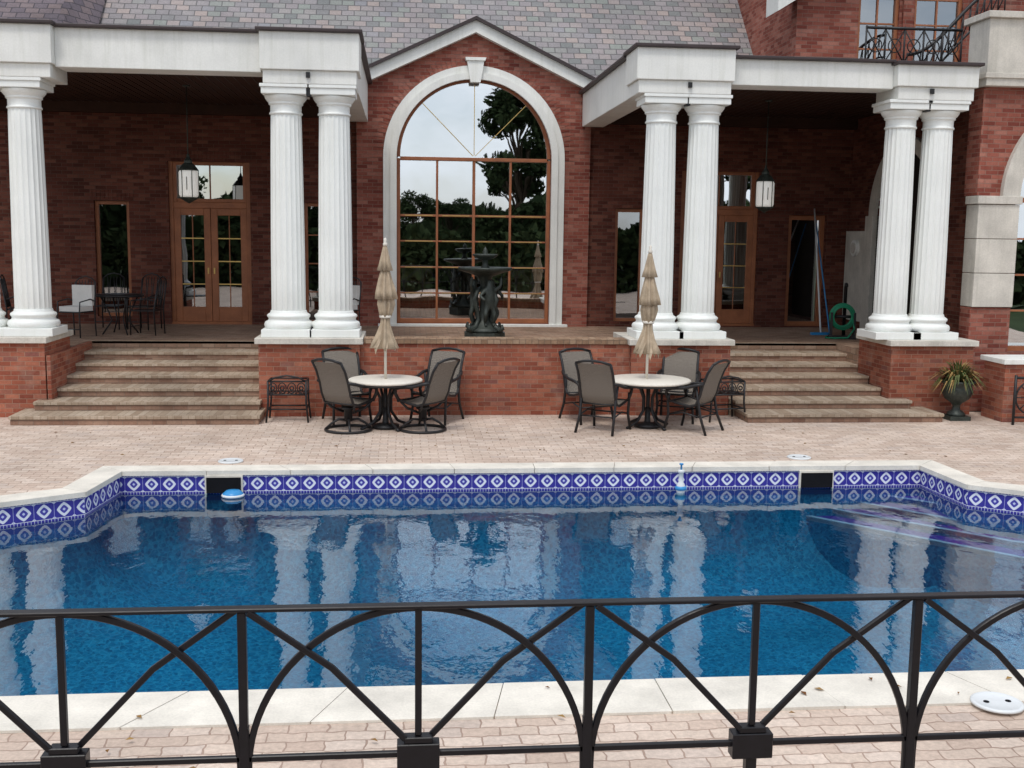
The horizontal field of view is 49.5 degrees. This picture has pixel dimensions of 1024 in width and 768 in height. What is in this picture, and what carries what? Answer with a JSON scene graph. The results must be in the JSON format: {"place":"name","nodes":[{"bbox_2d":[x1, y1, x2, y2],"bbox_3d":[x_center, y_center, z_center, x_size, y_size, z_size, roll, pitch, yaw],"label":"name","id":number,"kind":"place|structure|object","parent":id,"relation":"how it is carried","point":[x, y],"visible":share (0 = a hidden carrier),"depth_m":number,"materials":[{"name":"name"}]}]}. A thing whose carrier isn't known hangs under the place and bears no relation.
{"place":"outdoors","nodes":[
{"label":"outdoors","id":0,"kind":"place"},
{"bbox_2d":[0,72,880,129],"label":"porch ceiling","id":1,"kind":"structure","parent":0,"point":[91,92],"depth_m":21.08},
{"bbox_2d":[178,85,198,202],"bbox_3d":[-5.601,-4.138,19.165,0.353,2.015,0.353,0,8,-6],"label":"hanging lantern","id":2,"kind":"object","parent":1,"relation":"hanging from","point":[188,181],"visible":1,"depth_m":19.13,"materials":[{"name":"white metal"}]},
{"bbox_2d":[0,412,1023,767],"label":"patio paving","id":3,"kind":"structure","parent":0,"point":[40,458],"depth_m":13.87,"materials":[{"name":"brick"}]},
{"bbox_2d":[265,375,311,422],"bbox_3d":[-3.379,0.194,16.781,0.648,0.724,0.472,0,8,-6],"label":"iron side table","id":4,"kind":"object","parent":3,"relation":"on","point":[271,392],"visible":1,"depth_m":16.58,"materials":[{"name":"black metal"}]},
{"bbox_2d":[311,358,377,433],"bbox_3d":[-2.394,0.135,15.899,0.706,1.090,0.842,6,9,33],"label":"patio swivel chair","id":5,"kind":"object","parent":3,"relation":"on","point":[335,384],"visible":0.98,"depth_m":15.73,"materials":[{"name":"grey fabric"}]},
{"bbox_2d":[321,347,372,424],"bbox_3d":[-2.513,0.019,16.794,0.706,1.101,0.812,-3,8,-23],"label":"patio armchair","id":6,"kind":"object","parent":3,"relation":"on","point":[350,360],"visible":0.38,"depth_m":17.01,"materials":[{"name":"grey fabric"}]},
{"bbox_2d":[348,374,422,431],"bbox_3d":[-1.849,0.286,16.232,1.080,0.732,1.080,0,8,-6],"label":"patio table","id":7,"kind":"object","parent":3,"relation":"on","point":[391,382],"visible":0.94,"depth_m":16.14,"materials":[{"name":"white metal"}]},
{"bbox_2d":[369,238,398,378],"bbox_3d":[-1.823,-1.090,16.051,0.412,2.040,0.401,4,8,26],"label":"closed umbrella","id":8,"kind":"object","parent":7,"relation":"on","point":[386,296],"visible":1,"depth_m":15.97,"materials":[{"name":"fabric"}]},
{"bbox_2d":[394,357,459,433],"bbox_3d":[-1.228,0.134,16.025,0.842,1.090,0.706,5,9,31],"label":"patio swivel chair","id":9,"kind":"object","parent":3,"relation":"on","point":[438,384],"visible":0.98,"depth_m":15.93,"materials":[{"name":"grey fabric"}]},
{"bbox_2d":[409,347,465,425],"bbox_3d":[-1.123,0.020,16.924,0.706,1.101,0.812,4,8,21],"label":"patio armchair","id":10,"kind":"object","parent":3,"relation":"on","point":[436,356],"visible":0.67,"depth_m":17.08,"materials":[{"name":"grey fabric"}]},
{"bbox_2d":[0,324,978,424],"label":"terrace and stairs","id":11,"kind":"structure","parent":3,"relation":"on","point":[198,374],"depth_m":17.62,"materials":[{"name":"red brick"}]},
{"bbox_2d":[0,90,8,327],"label":"porch column","id":12,"kind":"structure","parent":11,"relation":"on","point":[3,321],"depth_m":16.94,"materials":[{"name":"white paint"}]},
{"bbox_2d":[0,274,14,318],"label":"iron porch chair","id":13,"kind":"object","parent":11,"relation":"on","point":[4,292],"visible":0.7,"depth_m":19.96,"materials":[{"name":"black metal"}]},
{"bbox_2d":[0,76,67,336],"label":"porch column","id":14,"kind":"structure","parent":11,"relation":"on","point":[33,313],"depth_m":16.66,"materials":[{"name":"white paint"}]},
{"bbox_2d":[57,276,96,337],"bbox_3d":[-7.666,-1.370,19.591,0.462,1.062,0.553,3,8,14],"label":"iron porch chair","id":15,"kind":"object","parent":11,"relation":"on","point":[83,299],"visible":0.98,"depth_m":19.68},
{"bbox_2d":[95,272,126,329],"bbox_3d":[-7.693,-1.597,21.284,0.462,1.062,0.556,0,8,-3],"label":"iron porch chair","id":16,"kind":"object","parent":11,"relation":"on","point":[118,305],"visible":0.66,"depth_m":21.46,"materials":[{"name":"black metal"}]},
{"bbox_2d":[96,293,143,334],"bbox_3d":[-7.139,-1.272,20.221,0.860,0.727,0.860,0,8,-6],"label":"iron bistro table","id":17,"kind":"object","parent":11,"relation":"on","point":[117,295],"visible":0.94,"depth_m":20.08,"materials":[{"name":"black metal"}]},
{"bbox_2d":[126,273,161,329],"bbox_3d":[-7.023,-1.584,21.247,0.462,1.062,0.556,3,8,14],"label":"iron porch chair","id":18,"kind":"object","parent":11,"relation":"on","point":[147,306],"visible":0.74,"depth_m":21.39,"materials":[{"name":"black metal"}]},
{"bbox_2d":[129,276,166,335],"bbox_3d":[-6.585,-1.430,20.145,0.556,1.062,0.462,1,8,4],"label":"iron porch chair","id":19,"kind":"object","parent":11,"relation":"on","point":[156,297],"visible":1,"depth_m":20.07,"materials":[{"name":"black metal"}]},
{"bbox_2d":[259,83,312,337],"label":"porch column","id":20,"kind":"structure","parent":11,"relation":"on","point":[288,315],"depth_m":17.02,"materials":[{"name":"white paint"}]},
{"bbox_2d":[0,18,984,126],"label":"porch entablature","id":21,"kind":"structure","parent":20,"relation":"on","point":[52,51],"depth_m":16.78,"materials":[{"name":"white paint"}]},
{"bbox_2d":[306,72,934,111],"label":"porch flood lights","id":22,"kind":"object","parent":21,"relation":"attached to","point":[932,91],"visible":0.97,"depth_m":17.13},
{"bbox_2d":[755,100,774,212],"bbox_3d":[4.621,-4.129,20.159,0.353,2.015,0.353,0,8,-6],"label":"hanging lantern","id":23,"kind":"object","parent":21,"relation":"hanging from","point":[764,192],"visible":1,"depth_m":20.12,"materials":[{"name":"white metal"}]},
{"bbox_2d":[864,0,1005,61],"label":"balcony railing","id":24,"kind":"object","parent":21,"relation":"on","point":[948,29],"visible":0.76,"depth_m":18.47,"materials":[{"name":"black metal"}]},
{"bbox_2d":[309,84,361,337],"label":"porch column","id":25,"kind":"structure","parent":11,"relation":"on","point":[335,315],"depth_m":17.09,"materials":[{"name":"white paint"}]},
{"bbox_2d":[353,277,361,321],"bbox_3d":[-3.148,-1.476,20.818,0.462,1.062,0.553,6,10,37],"label":"iron porch chair","id":26,"kind":"object","parent":11,"relation":"on","point":[356,295],"visible":0.31,"depth_m":20.82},
{"bbox_2d":[0,34,853,326],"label":"walls","id":27,"kind":"structure","parent":11,"relation":"on","point":[84,152],"depth_m":22.44,"materials":[{"name":"red brick"}]},
{"bbox_2d":[0,0,752,76],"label":"slate roof","id":28,"kind":"structure","parent":27,"relation":"on","point":[595,38],"depth_m":23.32,"materials":[{"name":"grey stone"}]},
{"bbox_2d":[95,80,824,325],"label":"window frames","id":29,"kind":"structure","parent":27,"relation":"attached to","point":[212,312],"depth_m":22.66,"materials":[{"name":"brown wood"}]},
{"bbox_2d":[99,83,818,320],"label":"window panes","id":30,"kind":"object","parent":29,"relation":"in","point":[427,133],"visible":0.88,"depth_m":22.77,"materials":[{"name":"clear glass"}]},
{"bbox_2d":[181,83,745,293],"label":"brass muntins","id":31,"kind":"object","parent":29,"relation":"attached to","point":[442,215],"visible":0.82,"depth_m":22.69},
{"bbox_2d":[88,55,831,214],"bbox_3d":[-0.794,-5.074,22.488,15.222,3.050,0.132,0,8,-6],"label":"soldier course","id":32,"kind":"object","parent":27,"relation":"attached to","point":[180,155],"visible":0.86,"depth_m":22.28,"materials":[{"name":"red brick"}]},
{"bbox_2d":[369,16,595,87],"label":"gable rake trim","id":33,"kind":"structure","parent":27,"relation":"attached to","point":[518,46],"depth_m":22.00,"materials":[{"name":"metal"}]},
{"bbox_2d":[378,57,566,326],"bbox_3d":[-0.762,-3.822,22.518,3.900,5.420,0.210,0,8,-6],"label":"arch surround","id":34,"kind":"object","parent":11,"relation":"on","point":[475,70],"visible":0.94,"depth_m":22.43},
{"bbox_2d":[458,247,511,336],"bbox_3d":[-0.479,-1.586,19.609,0.968,1.670,0.968,0,8,-6],"label":"garden fountain","id":35,"kind":"object","parent":11,"relation":"on","point":[483,323],"visible":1,"depth_m":19.44,"materials":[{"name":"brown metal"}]},
{"bbox_2d":[627,93,688,338],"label":"porch column","id":36,"kind":"structure","parent":11,"relation":"on","point":[661,110],"depth_m":17.55,"materials":[{"name":"white paint"}]},
{"bbox_2d":[675,94,732,338],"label":"porch column","id":37,"kind":"structure","parent":11,"relation":"on","point":[696,317],"depth_m":17.66,"materials":[{"name":"white paint"}]},
{"bbox_2d":[810,208,829,334],"bbox_3d":[6.307,-2.312,22.558,0.411,2.518,1.821,3,8,13],"label":"pool brush pole","id":38,"kind":"object","parent":11,"relation":"on","point":[820,332],"visible":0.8,"depth_m":22.59,"materials":[{"name":"blue plastic"}]},
{"bbox_2d":[825,283,855,339],"bbox_3d":[6.263,-1.393,21.118,0.576,1.060,0.448,2,8,11],"label":"hose reel","id":39,"kind":"object","parent":11,"relation":"on","point":[844,326],"visible":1,"depth_m":21.07,"materials":[{"name":"green plastic"}]},
{"bbox_2d":[857,99,932,339],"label":"porch column","id":40,"kind":"structure","parent":11,"relation":"on","point":[889,318],"depth_m":17.98,"materials":[{"name":"white paint"}]},
{"bbox_2d":[908,100,970,339],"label":"porch column","id":41,"kind":"structure","parent":11,"relation":"on","point":[928,321],"depth_m":18.04,"materials":[{"name":"white paint"}]},
{"bbox_2d":[0,454,1023,733],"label":"swimming pool","id":42,"kind":"structure","parent":3,"relation":"in","point":[140,536],"depth_m":12.82,"materials":[{"name":"liquid"}]},
{"bbox_2d":[221,489,244,499],"bbox_3d":[-3.276,1.286,13.036,0.270,0.095,0.270,0,8,-6],"label":"pool float","id":43,"kind":"object","parent":42,"relation":"on","point":[231,494],"visible":1,"depth_m":12.95,"materials":[{"name":"blue plastic"}]},
{"bbox_2d":[675,463,686,504],"bbox_3d":[2.060,1.212,13.544,0.140,0.505,0.140,0,8,-6],"label":"chlorine floater","id":44,"kind":"object","parent":42,"relation":"in","point":[680,487],"visible":1,"depth_m":13.51,"materials":[{"name":"white plastic"}]},
{"bbox_2d":[0,591,1023,767],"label":"iron fence","id":45,"kind":"object","parent":3,"relation":"on","point":[750,741],"visible":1,"depth_m":3.94,"materials":[{"name":"black metal"}]},
{"bbox_2d":[54,424,1012,767],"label":"fallen leaves","id":46,"kind":"object","parent":3,"relation":"on","point":[546,686],"visible":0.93,"depth_m":6.96,"materials":[{"name":"brown plant"}]},
{"bbox_2d":[558,347,612,424],"bbox_3d":[1.136,0.019,17.147,0.706,1.101,0.812,-3,9,-26],"label":"patio armchair","id":47,"kind":"object","parent":3,"relation":"on","point":[569,374],"visible":0.48,"depth_m":17.26,"materials":[{"name":"grey fabric"}]},
{"bbox_2d":[574,360,632,436],"bbox_3d":[1.316,0.156,16.144,0.706,1.101,0.812,5,9,28],"label":"patio armchair","id":48,"kind":"object","parent":3,"relation":"on","point":[598,386],"visible":0.98,"depth_m":15.94,"materials":[{"name":"grey fabric"}]},
{"bbox_2d":[614,374,690,430],"bbox_3d":[2.033,0.286,16.610,1.260,0.732,1.260,0,8,-6],"label":"patio table","id":49,"kind":"object","parent":3,"relation":"on","point":[641,383],"visible":0.89,"depth_m":16.50,"materials":[{"name":"white stone"}]},
{"bbox_2d":[633,245,660,378],"bbox_3d":[2.021,-1.031,16.435,0.408,2.040,0.395,3,8,18],"label":"closed umbrella","id":50,"kind":"object","parent":49,"relation":"on","point":[649,303],"visible":0.99,"depth_m":16.35,"materials":[{"name":"fabric"}]},
{"bbox_2d":[655,348,700,423],"bbox_3d":[2.588,0.015,17.318,0.706,1.101,0.812,3,8,15],"label":"patio armchair","id":51,"kind":"object","parent":3,"relation":"on","point":[683,364],"visible":0.69,"depth_m":17.51,"materials":[{"name":"grey fabric"}]},
{"bbox_2d":[662,359,730,435],"bbox_3d":[2.723,0.154,16.296,0.812,1.101,0.706,6,9,35],"label":"patio armchair","id":52,"kind":"object","parent":3,"relation":"on","point":[709,385],"visible":0.98,"depth_m":16.19,"materials":[{"name":"grey fabric"}]},
{"bbox_2d":[696,375,745,422],"bbox_3d":[3.285,0.201,17.378,0.648,0.724,0.472,-2,8,-17],"label":"iron side table","id":53,"kind":"object","parent":3,"relation":"on","point":[731,392],"visible":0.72,"depth_m":17.23,"materials":[{"name":"black metal"}]},
{"bbox_2d":[924,359,990,420],"bbox_3d":[7.127,0.069,17.697,1.093,0.995,1.111,-4,9,-31],"label":"urn planter","id":54,"kind":"object","parent":3,"relation":"on","point":[958,382],"visible":1,"depth_m":17.56,"materials":[{"name":"green metal"}]},
{"bbox_2d":[980,355,1023,421],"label":"garden wall pier","id":55,"kind":"structure","parent":3,"relation":"on","point":[1001,372],"depth_m":17.54,"materials":[{"name":"red brick"}]},
{"bbox_2d":[1011,375,1023,424],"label":"side table","id":56,"kind":"object","parent":3,"relation":"on","point":[1015,397],"visible":1,"depth_m":17.21,"materials":[{"name":"black metal"}]},
{"bbox_2d":[738,0,1023,410],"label":"wing walls","id":57,"kind":"structure","parent":0,"point":[987,177],"depth_m":18.62,"materials":[{"name":"red brick"}]},
{"bbox_2d":[856,0,1023,350],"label":"wing window frames","id":58,"kind":"structure","parent":57,"relation":"attached to","point":[895,24],"depth_m":21.16,"materials":[{"name":"wood"}]},
{"bbox_2d":[858,0,1023,345],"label":"wing window panes","id":59,"kind":"object","parent":58,"relation":"in","point":[946,15],"visible":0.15,"depth_m":21.15,"materials":[{"name":"clear glass"}]}
]}

